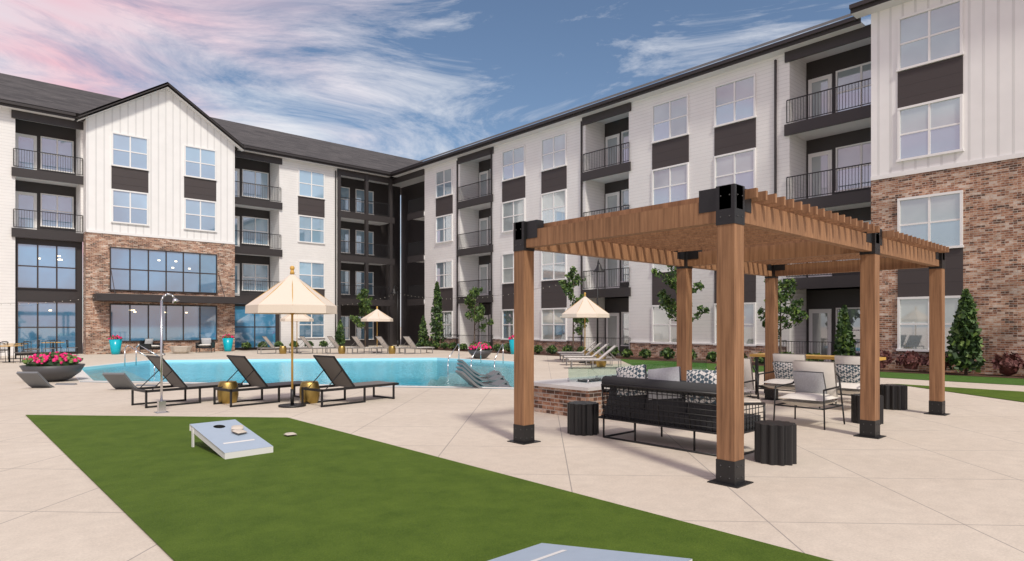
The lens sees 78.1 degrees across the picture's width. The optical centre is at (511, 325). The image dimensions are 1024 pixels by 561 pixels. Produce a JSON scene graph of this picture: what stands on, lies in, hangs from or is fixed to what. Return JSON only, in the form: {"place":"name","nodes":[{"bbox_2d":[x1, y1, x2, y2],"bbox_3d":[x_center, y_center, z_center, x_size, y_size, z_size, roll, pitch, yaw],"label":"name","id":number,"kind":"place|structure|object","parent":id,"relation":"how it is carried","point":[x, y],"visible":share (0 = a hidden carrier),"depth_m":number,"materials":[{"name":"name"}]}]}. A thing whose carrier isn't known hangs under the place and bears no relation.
{"place":"outdoors","nodes":[
{"label":"outdoors","id":0,"kind":"place"},
{"bbox_2d":[0,73,422,355],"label":"building","id":1,"kind":"structure","parent":0,"point":[149,198],"depth_m":38.87,"materials":[{"name":"white paint"}]},
{"bbox_2d":[84,360,513,386],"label":"pool water","id":2,"kind":"structure","parent":0,"point":[411,365],"depth_m":23.97,"materials":[{"name":"blue liquid"}]},
{"bbox_2d":[124,344,157,371],"bbox_3d":[-14.874,1.410,25.571,1.260,1.280,0.740,0,0,3],"label":"pool rail","id":3,"kind":"object","parent":2,"relation":"in","point":[136,353],"visible":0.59,"depth_m":25.23,"materials":[{"name":"silver metal"}]},
{"bbox_2d":[0,327,1023,560],"bbox_3d":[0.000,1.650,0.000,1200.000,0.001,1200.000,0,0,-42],"label":"deck","id":4,"kind":"structure","parent":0,"point":[916,483],"depth_m":7.59,"materials":[{"name":"concrete"}]},
{"bbox_2d":[0,343,37,362],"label":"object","id":5,"kind":"object","parent":4,"relation":"on","point":[21,345],"visible":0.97,"depth_m":28.19,"materials":[{"name":"yellow wood"}]},
{"bbox_2d":[0,341,38,358],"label":"chairs","id":6,"kind":"object","parent":4,"relation":"on","point":[30,349],"visible":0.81,"depth_m":31.09,"materials":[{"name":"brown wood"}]},
{"bbox_2d":[16,372,76,387],"bbox_3d":[-12.462,1.580,16.992,0.560,0.781,1.523,0,0,3],"label":"pool lounger","id":7,"kind":"object","parent":4,"relation":"on","point":[35,379],"visible":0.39,"depth_m":16.48,"materials":[{"name":"fabric"}]},
{"bbox_2d":[19,352,84,381],"bbox_3d":[-13.626,1.211,18.725,1.600,0.877,1.600,0,0,-42],"label":"planter bowl","id":8,"kind":"object","parent":4,"relation":"on","point":[54,366],"visible":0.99,"depth_m":18.33,"materials":[{"name":"grey concrete"}]},
{"bbox_2d":[27,340,77,356],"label":"chairs","id":9,"kind":"object","parent":4,"relation":"on","point":[53,347],"visible":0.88,"depth_m":33.68,"materials":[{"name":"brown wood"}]},
{"bbox_2d":[108,335,122,354],"bbox_3d":[-22.607,1.086,35.959,0.726,1.128,0.689,0,0,-42],"label":"turquoise pot","id":10,"kind":"object","parent":4,"relation":"on","point":[115,342],"visible":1,"depth_m":35.76,"materials":[{"name":"teal"}]},
{"bbox_2d":[102,373,157,388],"bbox_3d":[-10.003,1.580,16.623,0.560,0.781,1.523,0,0,3],"label":"pool lounger","id":11,"kind":"object","parent":4,"relation":"on","point":[119,380],"visible":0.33,"depth_m":16.09,"materials":[{"name":"fabric"}]},
{"bbox_2d":[140,339,163,353],"bbox_3d":[-21.001,1.209,36.747,0.860,0.882,0.930,0,0,18],"label":"club chair","id":12,"kind":"object","parent":4,"relation":"on","point":[149,344],"visible":0.92,"depth_m":36.58,"materials":[{"name":"fabric"}]},
{"bbox_2d":[154,293,179,413],"bbox_3d":[-6.552,0.517,11.999,0.429,2.266,0.220,0,0,-42],"label":"shower post","id":13,"kind":"object","parent":4,"relation":"on","point":[161,405],"visible":1,"depth_m":11.91,"materials":[{"name":"silver metal"}]},
{"bbox_2d":[170,346,191,353],"bbox_3d":[-19.498,1.440,37.157,1.240,0.420,1.179,0,0,-42],"label":"fire pit stone","id":14,"kind":"object","parent":4,"relation":"on","point":[180,349],"visible":1,"depth_m":36.80,"materials":[{"name":"stone"}]},
{"bbox_2d":[131,355,242,407],"bbox_3d":[-6.940,1.138,13.558,0.740,1.024,2.000,0,0,40],"label":"chaise","id":15,"kind":"object","parent":4,"relation":"on","point":[172,377],"visible":0.66,"depth_m":13.20,"materials":[{"name":"black metal"}]},
{"bbox_2d":[195,338,214,352],"bbox_3d":[-18.825,1.209,38.729,0.930,0.882,0.860,0,0,-12],"label":"club chair","id":16,"kind":"object","parent":4,"relation":"on","point":[205,343],"visible":0.99,"depth_m":38.85,"materials":[{"name":"fabric"}]},
{"bbox_2d":[222,334,233,351],"bbox_3d":[-18.058,1.082,40.102,0.724,1.136,0.718,0,0,-42],"label":"turquoise pot","id":17,"kind":"object","parent":4,"relation":"on","point":[227,343],"visible":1,"depth_m":39.88,"materials":[{"name":"teal"}]},
{"bbox_2d":[217,381,238,403],"bbox_3d":[-6.054,1.420,13.440,0.420,0.460,0.420,0,0,-42],"label":"side table","id":18,"kind":"object","parent":4,"relation":"on","point":[223,397],"visible":0.86,"depth_m":13.28,"materials":[{"name":"brown"}]},
{"bbox_2d":[213,355,301,406],"bbox_3d":[-5.313,1.138,13.700,0.740,1.024,2.000,0,0,40],"label":"chaise","id":19,"kind":"object","parent":4,"relation":"on","point":[245,368],"visible":0.81,"depth_m":13.34,"materials":[{"name":"black metal"}]},
{"bbox_2d":[257,336,295,353],"bbox_3d":[-13.849,1.138,37.096,2.000,1.024,0.740,0,0,-37],"label":"chaise","id":20,"kind":"object","parent":4,"relation":"on","point":[267,340],"visible":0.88,"depth_m":36.77,"materials":[{"name":"grey"}]},
{"bbox_2d":[247,348,313,349],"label":"mulch bed","id":21,"kind":"object","parent":4,"relation":"on","point":[266,349],"visible":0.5,"depth_m":42.75,"materials":[{"name":"soil"}]},
{"bbox_2d":[241,341,251,348],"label":"shrub","id":22,"kind":"object","parent":21,"relation":"on","point":[247,345],"visible":1,"depth_m":41.87,"materials":[{"name":"green plant"}]},
{"bbox_2d":[257,341,267,347],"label":"shrub","id":23,"kind":"object","parent":21,"relation":"on","point":[260,344],"visible":0.8,"depth_m":42.62,"materials":[{"name":"green plant"}]},
{"bbox_2d":[274,341,283,348],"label":"shrub","id":24,"kind":"object","parent":21,"relation":"on","point":[278,343],"visible":0.9,"depth_m":43.37,"materials":[{"name":"green plant"}]},
{"bbox_2d":[319,340,328,346],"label":"shrub","id":25,"kind":"object","parent":21,"relation":"on","point":[323,343],"visible":0.99,"depth_m":45.59,"materials":[{"name":"green plant"}]},
{"bbox_2d":[335,320,344,345],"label":"conifer","id":26,"kind":"object","parent":21,"relation":"on","point":[339,332],"visible":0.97,"depth_m":46.02,"materials":[{"name":"green plant"}]},
{"bbox_2d":[279,346,286,353],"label":"side table","id":27,"kind":"object","parent":4,"relation":"on","point":[282,349],"visible":1,"depth_m":36.53,"materials":[{"name":"gold metal"}]},
{"bbox_2d":[245,266,336,407],"bbox_3d":[-4.485,0.215,12.869,1.642,2.870,1.642,0,0,-42],"label":"umbrella","id":28,"kind":"object","parent":4,"relation":"on","point":[292,294],"visible":1,"depth_m":12.45,"materials":[{"name":"beige fabric"}]},
{"bbox_2d":[280,314,313,352],"bbox_3d":[-12.915,0.250,37.875,1.773,2.800,1.773,0,0,-42],"label":"umbrella","id":29,"kind":"object","parent":4,"relation":"on","point":[299,318],"visible":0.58,"depth_m":37.38,"materials":[{"name":"beige fabric"}]},
{"bbox_2d":[82,358,513,388],"bbox_3d":[-8.412,2.294,24.470,17.626,1.312,15.394,0,0,2],"label":"pool basin","id":30,"kind":"object","parent":4,"relation":"in","point":[301,360],"visible":0.12,"depth_m":30.59,"materials":[{"name":"blue liquid"}]},
{"bbox_2d":[75,357,513,388],"bbox_3d":[-8.424,1.638,24.519,18.351,0.001,16.049,0,0,2],"label":"pool coping","id":31,"kind":"object","parent":30,"relation":"on","point":[82,376],"visible":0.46,"depth_m":18.77,"materials":[{"name":"concrete"}]},
{"bbox_2d":[447,343,503,374],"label":"pool rail steps","id":32,"kind":"structure","parent":30,"relation":"on","point":[475,352],"depth_m":27.16,"materials":[{"name":"silver metal"}]},
{"bbox_2d":[457,359,500,380],"bbox_3d":[-1.128,1.580,22.240,1.523,0.781,0.560,0,0,-22],"label":"pool lounger","id":33,"kind":"object","parent":30,"relation":"on","point":[493,372],"visible":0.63,"depth_m":22.04,"materials":[{"name":"grey plastic"}]},
{"bbox_2d":[457,363,505,384],"bbox_3d":[-0.967,1.580,20.294,1.523,0.781,0.560,0,0,-22],"label":"pool lounger","id":34,"kind":"object","parent":30,"relation":"on","point":[492,378],"visible":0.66,"depth_m":20.13,"materials":[{"name":"grey plastic"}]},
{"bbox_2d":[456,366,508,386],"bbox_3d":[-0.830,1.580,18.445,1.523,0.781,0.560,0,0,-22],"label":"pool lounger","id":35,"kind":"object","parent":30,"relation":"on","point":[499,382],"visible":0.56,"depth_m":18.24,"materials":[{"name":"grey plastic"}]},
{"bbox_2d":[455,370,511,388],"bbox_3d":[-0.716,1.580,16.900,1.523,0.781,0.560,0,0,-22],"label":"pool lounger","id":36,"kind":"object","parent":30,"relation":"on","point":[467,379],"visible":0.39,"depth_m":16.61,"materials":[{"name":"grey plastic"}]},
{"bbox_2d":[299,381,319,403],"bbox_3d":[-4.311,1.420,13.440,0.420,0.460,0.420,0,0,-42],"label":"side table","id":37,"kind":"object","parent":4,"relation":"on","point":[311,397],"visible":0.84,"depth_m":13.29,"materials":[{"name":"brown"}]},
{"bbox_2d":[295,336,330,353],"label":"chaise","id":38,"kind":"object","parent":4,"relation":"on","point":[306,342],"visible":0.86,"depth_m":36.81,"materials":[{"name":"grey"}]},
{"bbox_2d":[322,336,357,353],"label":"chaise","id":39,"kind":"object","parent":4,"relation":"on","point":[333,341],"visible":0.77,"depth_m":36.76,"materials":[{"name":"grey"}]},
{"bbox_2d":[338,346,345,353],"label":"side table","id":40,"kind":"object","parent":4,"relation":"on","point":[341,349],"visible":1,"depth_m":36.53,"materials":[{"name":"gold metal"}]},
{"bbox_2d":[301,355,398,406],"bbox_3d":[-3.477,1.138,13.700,0.740,1.024,2.000,0,0,40],"label":"chaise","id":41,"kind":"object","parent":4,"relation":"on","point":[334,371],"visible":0.97,"depth_m":13.39,"materials":[{"name":"black metal"}]},
{"bbox_2d":[349,288,373,346],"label":"tree","id":42,"kind":"object","parent":4,"relation":"on","point":[364,304],"visible":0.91,"depth_m":46.02,"materials":[{"name":"green plant"}]},
{"bbox_2d":[347,336,381,353],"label":"chaise","id":43,"kind":"object","parent":4,"relation":"on","point":[358,342],"visible":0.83,"depth_m":36.77,"materials":[{"name":"grey"}]},
{"bbox_2d":[361,306,392,352],"bbox_3d":[-8.100,0.250,37.875,1.773,2.800,1.773,0,0,-42],"label":"umbrella","id":44,"kind":"object","parent":4,"relation":"on","point":[376,315],"visible":0.88,"depth_m":37.41,"materials":[{"name":"beige fabric"}]},
{"bbox_2d":[371,336,405,353],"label":"chaise","id":45,"kind":"object","parent":4,"relation":"on","point":[380,339],"visible":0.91,"depth_m":36.82,"materials":[{"name":"grey"}]},
{"bbox_2d":[388,346,395,353],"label":"side table","id":46,"kind":"object","parent":4,"relation":"on","point":[391,349],"visible":1,"depth_m":36.52,"materials":[{"name":"gold metal"}]},
{"bbox_2d":[390,285,398,346],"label":"lamp post","id":47,"kind":"object","parent":4,"relation":"on","point":[393,291],"visible":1,"depth_m":49.41,"materials":[{"name":"black metal"}]},
{"bbox_2d":[399,336,434,353],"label":"chaise","id":48,"kind":"object","parent":4,"relation":"on","point":[410,342],"visible":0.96,"depth_m":36.80,"materials":[{"name":"grey"}]},
{"bbox_2d":[26,415,832,560],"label":"turf","id":49,"kind":"structure","parent":4,"relation":"on","point":[310,492],"depth_m":5.80,"materials":[{"name":"green plant"}]},
{"bbox_2d":[190,419,272,458],"bbox_3d":[-3.731,1.495,8.355,1.220,0.310,0.610,0,0,45],"label":"cornhole board","id":50,"kind":"object","parent":49,"relation":"on","point":[226,439],"visible":1,"depth_m":8.23,"materials":[{"name":"white wood"}]},
{"bbox_2d":[488,543,691,560],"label":"cornhole board","id":51,"kind":"object","parent":49,"relation":"on","point":[546,552],"visible":1,"depth_m":4.06,"materials":[{"name":"white wood"}]},
{"bbox_2d":[468,342,491,358],"bbox_3d":[-1.588,1.233,31.443,1.240,0.835,1.240,0,0,-42],"label":"planter bowl","id":52,"kind":"object","parent":4,"relation":"on","point":[486,351],"visible":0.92,"depth_m":31.08,"materials":[{"name":"grey"}]},
{"bbox_2d":[508,335,513,353],"bbox_3d":[0.133,1.074,36.231,0.679,1.152,0.674,0,0,7],"label":"turquoise pot","id":53,"kind":"object","parent":4,"relation":"on","point":[511,341],"visible":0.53,"depth_m":36.01,"materials":[{"name":"teal"}]},
{"bbox_2d":[557,341,599,359],"bbox_3d":[3.190,1.198,30.361,2.000,0.905,0.740,0,0,3],"label":"chaise","id":54,"kind":"object","parent":4,"relation":"on","point":[589,346],"visible":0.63,"depth_m":30.03,"materials":[{"name":"grey"}]},
{"bbox_2d":[560,342,602,362],"bbox_3d":[3.165,1.198,28.309,2.000,0.905,0.740,0,0,3],"label":"chaise","id":55,"kind":"object","parent":4,"relation":"on","point":[592,349],"visible":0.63,"depth_m":27.99,"materials":[{"name":"grey"}]},
{"bbox_2d":[567,401,598,435],"bbox_3d":[1.087,1.415,9.647,0.464,0.470,0.464,0,0,-42],"label":"side table","id":56,"kind":"object","parent":4,"relation":"on","point":[582,418],"visible":0.99,"depth_m":9.45,"materials":[{"name":"black metal"}]},
{"bbox_2d":[561,293,609,362],"bbox_3d":[3.202,0.100,27.670,2.053,3.100,2.053,0,0,-42],"label":"umbrella","id":57,"kind":"object","parent":4,"relation":"on","point":[584,307],"visible":0.88,"depth_m":27.11,"materials":[{"name":"beige fabric"}]},
{"bbox_2d":[563,343,612,365],"bbox_3d":[3.140,1.198,26.257,2.000,0.905,0.740,0,0,3],"label":"chaise","id":58,"kind":"object","parent":4,"relation":"on","point":[597,352],"visible":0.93,"depth_m":26.10,"materials":[{"name":"grey"}]},
{"bbox_2d":[567,345,620,368],"bbox_3d":[3.142,1.198,24.176,2.000,0.905,0.740,0,0,3],"label":"chaise","id":59,"kind":"object","parent":4,"relation":"on","point":[592,360],"visible":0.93,"depth_m":23.87,"materials":[{"name":"grey"}]},
{"bbox_2d":[596,355,605,366],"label":"side table","id":60,"kind":"object","parent":4,"relation":"on","point":[600,363],"visible":0.72,"depth_m":25.04,"materials":[{"name":"gold metal"}]},
{"bbox_2d":[534,359,707,415],"bbox_3d":[2.824,1.230,13.495,5.530,0.840,1.630,0,0,-42],"label":"fire pit","id":61,"kind":"object","parent":4,"relation":"on","point":[553,396],"visible":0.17,"depth_m":11.66,"materials":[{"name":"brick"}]},
{"bbox_2d":[598,364,765,456],"bbox_3d":[2.276,1.098,8.769,0.942,1.105,2.136,0,0,-42],"label":"sofa","id":62,"kind":"object","parent":4,"relation":"on","point":[668,397],"visible":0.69,"depth_m":8.46,"materials":[{"name":"black metal"}]},
{"bbox_2d":[388,0,1023,375],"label":"building","id":63,"kind":"structure","parent":4,"relation":"on","point":[904,116],"depth_m":27.70,"materials":[{"name":"grey"}]},
{"bbox_2d":[417,348,1023,377],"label":"lawn","id":64,"kind":"structure","parent":4,"relation":"on","point":[753,363],"depth_m":28.52,"materials":[{"name":"green plant"}]},
{"bbox_2d":[418,316,429,346],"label":"conifer","id":65,"kind":"object","parent":64,"relation":"on","point":[423,333],"visible":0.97,"depth_m":44.64,"materials":[{"name":"green plant"}]},
{"bbox_2d":[429,281,445,348],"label":"conifer","id":66,"kind":"object","parent":64,"relation":"on","point":[436,323],"visible":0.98,"depth_m":43.41,"materials":[{"name":"green plant"}]},
{"bbox_2d":[440,342,448,348],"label":"shrub","id":67,"kind":"object","parent":64,"relation":"on","point":[444,345],"visible":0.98,"depth_m":42.50,"materials":[{"name":"green plant"}]},
{"bbox_2d":[448,342,457,349],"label":"shrub","id":68,"kind":"object","parent":64,"relation":"on","point":[452,345],"visible":0.89,"depth_m":41.73,"materials":[{"name":"green plant"}]},
{"bbox_2d":[459,343,467,349],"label":"shrub","id":69,"kind":"object","parent":64,"relation":"on","point":[463,346],"visible":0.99,"depth_m":40.91,"materials":[{"name":"green plant"}]},
{"bbox_2d":[446,335,492,349],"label":"patio fence","id":70,"kind":"object","parent":64,"relation":"on","point":[472,338],"visible":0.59,"depth_m":41.40,"materials":[{"name":"black metal"}]},
{"bbox_2d":[464,287,493,342],"bbox_3d":[-2.202,-0.418,40.024,1.923,4.136,1.739,0,0,23],"label":"tree","id":71,"kind":"object","parent":64,"relation":"on","point":[476,310],"visible":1,"depth_m":39.99,"materials":[{"name":"green plant"}]},
{"bbox_2d":[493,344,501,351],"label":"shrub","id":72,"kind":"object","parent":64,"relation":"on","point":[496,347],"visible":0.86,"depth_m":38.46,"materials":[{"name":"green plant"}]},
{"bbox_2d":[502,343,509,351],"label":"shrub","id":73,"kind":"object","parent":64,"relation":"on","point":[507,347],"visible":0.55,"depth_m":37.62,"materials":[{"name":"green plant"}]},
{"bbox_2d":[534,345,542,353],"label":"shrub","id":74,"kind":"object","parent":64,"relation":"on","point":[538,349],"visible":0.86,"depth_m":35.94,"materials":[{"name":"green plant"}]},
{"bbox_2d":[546,345,557,353],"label":"shrub","id":75,"kind":"object","parent":64,"relation":"on","point":[551,349],"visible":1,"depth_m":35.11,"materials":[{"name":"green plant"}]},
{"bbox_2d":[561,345,574,351],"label":"shrub","id":76,"kind":"object","parent":64,"relation":"on","point":[567,348],"visible":0.86,"depth_m":34.21,"materials":[{"name":"green plant"}]},
{"bbox_2d":[558,266,588,351],"bbox_3d":[3.470,-0.751,33.914,1.852,4.803,1.652,0,0,-42],"label":"tree","id":77,"kind":"object","parent":64,"relation":"on","point":[566,286],"visible":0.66,"depth_m":33.73,"materials":[{"name":"green plant"}]},
{"bbox_2d":[568,337,627,356],"bbox_3d":[4.656,1.143,33.981,1.290,1.015,3.297,0,0,-42],"label":"patio fence","id":78,"kind":"object","parent":64,"relation":"on","point":[596,342],"visible":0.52,"depth_m":33.35,"materials":[{"name":"black metal"}]},
{"bbox_2d":[593,259,604,343],"bbox_3d":[4.538,-0.887,32.555,0.615,5.075,1.159,0,0,19],"label":"lamp post","id":79,"kind":"object","parent":64,"relation":"on","point":[598,268],"visible":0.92,"depth_m":32.84,"materials":[{"name":"black metal"}]},
{"bbox_2d":[605,345,619,356],"bbox_3d":[5.126,1.316,32.095,0.750,0.630,0.768,0,0,-42],"label":"shrub","id":80,"kind":"object","parent":64,"relation":"on","point":[614,352],"visible":0.62,"depth_m":31.95,"materials":[{"name":"green plant"}]},
{"bbox_2d":[621,348,632,357],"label":"shrub","id":81,"kind":"object","parent":64,"relation":"on","point":[625,352],"visible":0.99,"depth_m":31.21,"materials":[{"name":"green plant"}]},
{"bbox_2d":[638,349,651,358],"bbox_3d":[6.434,1.345,30.484,0.626,0.486,0.624,0,0,-42],"label":"shrub","id":82,"kind":"object","parent":64,"relation":"on","point":[645,353],"visible":1,"depth_m":30.36,"materials":[{"name":"green plant"}]},
{"bbox_2d":[659,347,675,358],"bbox_3d":[7.307,1.296,29.644,0.752,0.584,0.781,0,0,-7],"label":"shrub","id":83,"kind":"object","parent":64,"relation":"on","point":[667,352],"visible":1,"depth_m":29.47,"materials":[{"name":"green plant"}]},
{"bbox_2d":[651,265,709,321],"bbox_3d":[7.730,-0.667,28.835,2.280,4.635,2.445,0,0,-42],"label":"tree","id":84,"kind":"object","parent":64,"relation":"on","point":[666,301],"visible":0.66,"depth_m":28.80,"materials":[{"name":"green plant"}]},
{"bbox_2d":[705,351,716,361],"bbox_3d":[8.878,1.378,27.831,0.627,0.497,0.656,0,0,-42],"label":"shrub","id":85,"kind":"object","parent":64,"relation":"on","point":[711,355],"visible":0.81,"depth_m":27.72,"materials":[{"name":"green plant"}]},
{"bbox_2d":[753,352,763,363],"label":"shrub","id":86,"kind":"object","parent":64,"relation":"on","point":[761,360],"visible":0.22,"depth_m":26.07,"materials":[{"name":"green plant"}]},
{"bbox_2d":[757,278,808,352],"bbox_3d":[10.919,-0.168,25.555,1.904,3.636,1.707,0,0,33],"label":"tree","id":87,"kind":"object","parent":64,"relation":"on","point":[784,298],"visible":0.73,"depth_m":25.41,"materials":[{"name":"green plant"}]},
{"bbox_2d":[806,352,824,360],"bbox_3d":[11.834,1.310,24.738,0.729,0.551,0.771,0,0,-42],"label":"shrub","id":88,"kind":"object","parent":64,"relation":"on","point":[814,359],"visible":0.41,"depth_m":24.59,"materials":[{"name":"green plant"}]},
{"bbox_2d":[778,340,859,355],"bbox_3d":[12.542,1.143,25.324,1.290,1.015,3.678,0,0,-42],"label":"patio fence","id":89,"kind":"object","parent":64,"relation":"on","point":[786,341],"visible":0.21,"depth_m":25.35,"materials":[{"name":"black metal"}]},
{"bbox_2d":[833,305,855,355],"bbox_3d":[12.691,0.428,24.078,0.806,2.444,0.788,0,0,28],"label":"conifer","id":90,"kind":"object","parent":64,"relation":"on","point":[844,340],"visible":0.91,"depth_m":23.95,"materials":[{"name":"green plant"}]},
{"bbox_2d":[880,349,893,367],"bbox_3d":[13.337,1.194,22.876,0.944,0.723,0.922,0,0,-42],"label":"red shrub","id":91,"kind":"object","parent":64,"relation":"on","point":[887,361],"visible":0.46,"depth_m":22.68,"materials":[{"name":"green plant"}]},
{"bbox_2d":[895,350,925,369],"bbox_3d":[13.992,1.210,22.176,0.902,0.676,0.933,0,0,-42],"label":"red shrub","id":92,"kind":"object","parent":64,"relation":"on","point":[913,360],"visible":1,"depth_m":22.01,"materials":[{"name":"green plant"}]},
{"bbox_2d":[922,351,953,370],"bbox_3d":[14.583,1.194,21.561,0.936,0.727,0.983,0,0,-42],"label":"red shrub","id":93,"kind":"object","parent":64,"relation":"on","point":[926,362],"visible":0.33,"depth_m":21.50,"materials":[{"name":"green plant"}]},
{"bbox_2d":[945,287,985,374],"bbox_3d":[15.008,0.196,20.828,1.121,2.908,1.120,0,0,-42],"label":"conifer","id":94,"kind":"object","parent":64,"relation":"on","point":[964,338],"visible":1,"depth_m":20.66,"materials":[{"name":"green plant"}]},
{"bbox_2d":[989,352,1023,375],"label":"red shrub","id":95,"kind":"object","parent":64,"relation":"on","point":[1006,364],"visible":1,"depth_m":20.12,"materials":[{"name":"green plant"}]},
{"bbox_2d":[507,183,949,488],"bbox_3d":[4.039,0.096,10.341,7.940,3.108,3.590,0,0,-42],"label":"pergola","id":96,"kind":"object","parent":4,"relation":"on","point":[732,234],"visible":0.9,"depth_m":8.91,"materials":[{"name":"brown wood"}]},
{"bbox_2d":[715,357,759,399],"bbox_3d":[4.053,1.126,11.740,0.908,1.050,0.845,0,0,-42],"label":"armchair","id":97,"kind":"object","parent":4,"relation":"on","point":[749,380],"visible":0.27,"depth_m":11.63,"materials":[{"name":"fabric"}]},
{"bbox_2d":[744,398,762,419],"bbox_3d":[3.804,1.425,10.228,0.520,0.450,0.520,0,0,-42],"label":"cream coffee table","id":98,"kind":"object","parent":4,"relation":"on","point":[753,400],"visible":0.24,"depth_m":10.02,"materials":[{"name":"stone"}]},
{"bbox_2d":[754,420,796,465],"bbox_3d":[3.188,1.415,7.638,0.464,0.470,0.464,0,0,-42],"label":"side table","id":99,"kind":"object","parent":4,"relation":"on","point":[775,442],"visible":1,"depth_m":7.46,"materials":[{"name":"black metal"}]},
{"bbox_2d":[757,353,805,405],"bbox_3d":[5.790,1.126,13.322,0.908,1.050,0.845,0,0,-42],"label":"armchair","id":100,"kind":"object","parent":4,"relation":"on","point":[782,366],"visible":0.6,"depth_m":13.30,"materials":[{"name":"beige fabric"}]},
{"bbox_2d":[773,360,844,429],"bbox_3d":[4.989,1.126,10.564,0.908,1.050,0.845,0,0,-42],"label":"armchair","id":101,"kind":"object","parent":4,"relation":"on","point":[814,383],"visible":0.98,"depth_m":10.49,"materials":[{"name":"white fabric"}]},
{"bbox_2d":[749,353,885,394],"bbox_3d":[6.842,1.165,14.281,0.750,0.970,2.700,0,0,-42],"label":"bar table","id":102,"kind":"object","parent":4,"relation":"on","point":[827,357],"visible":0.32,"depth_m":14.84,"materials":[{"name":"yellow wood"}]},
{"bbox_2d":[819,355,859,407],"bbox_3d":[6.668,1.126,12.432,0.908,1.050,0.845,0,0,-42],"label":"armchair","id":103,"kind":"object","parent":4,"relation":"on","point":[847,367],"visible":0.4,"depth_m":12.43,"materials":[{"name":"white fabric"}]},
{"bbox_2d":[851,394,883,424],"bbox_3d":[6.020,1.415,10.691,0.464,0.470,0.464,0,0,-42],"label":"side table","id":104,"kind":"object","parent":4,"relation":"on","point":[855,408],"visible":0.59,"depth_m":10.60,"materials":[{"name":"black metal"}]},
{"bbox_2d":[880,384,907,409],"bbox_3d":[7.555,1.415,12.496,0.464,0.470,0.464,0,0,-42],"label":"side table","id":105,"kind":"object","parent":4,"relation":"on","point":[895,396],"visible":0.82,"depth_m":12.30,"materials":[{"name":"black metal"}]},
{"bbox_2d":[901,384,1023,401],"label":"turf","id":106,"kind":"structure","parent":4,"relation":"on","point":[1011,395],"depth_m":15.41,"materials":[{"name":"green plant"}]},
{"bbox_2d":[621,359,763,371],"bbox_3d":[5.646,1.640,25.433,6.800,0.001,8.800,0,0,-42],"label":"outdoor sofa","id":107,"kind":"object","parent":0,"point":[649,364],"depth_m":26.49,"materials":[{"name":"fabric"}]},
{"bbox_2d":[880,372,1023,384],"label":"lawn","id":108,"kind":"structure","parent":0,"point":[995,380],"depth_m":19.50,"materials":[{"name":"green plant"}]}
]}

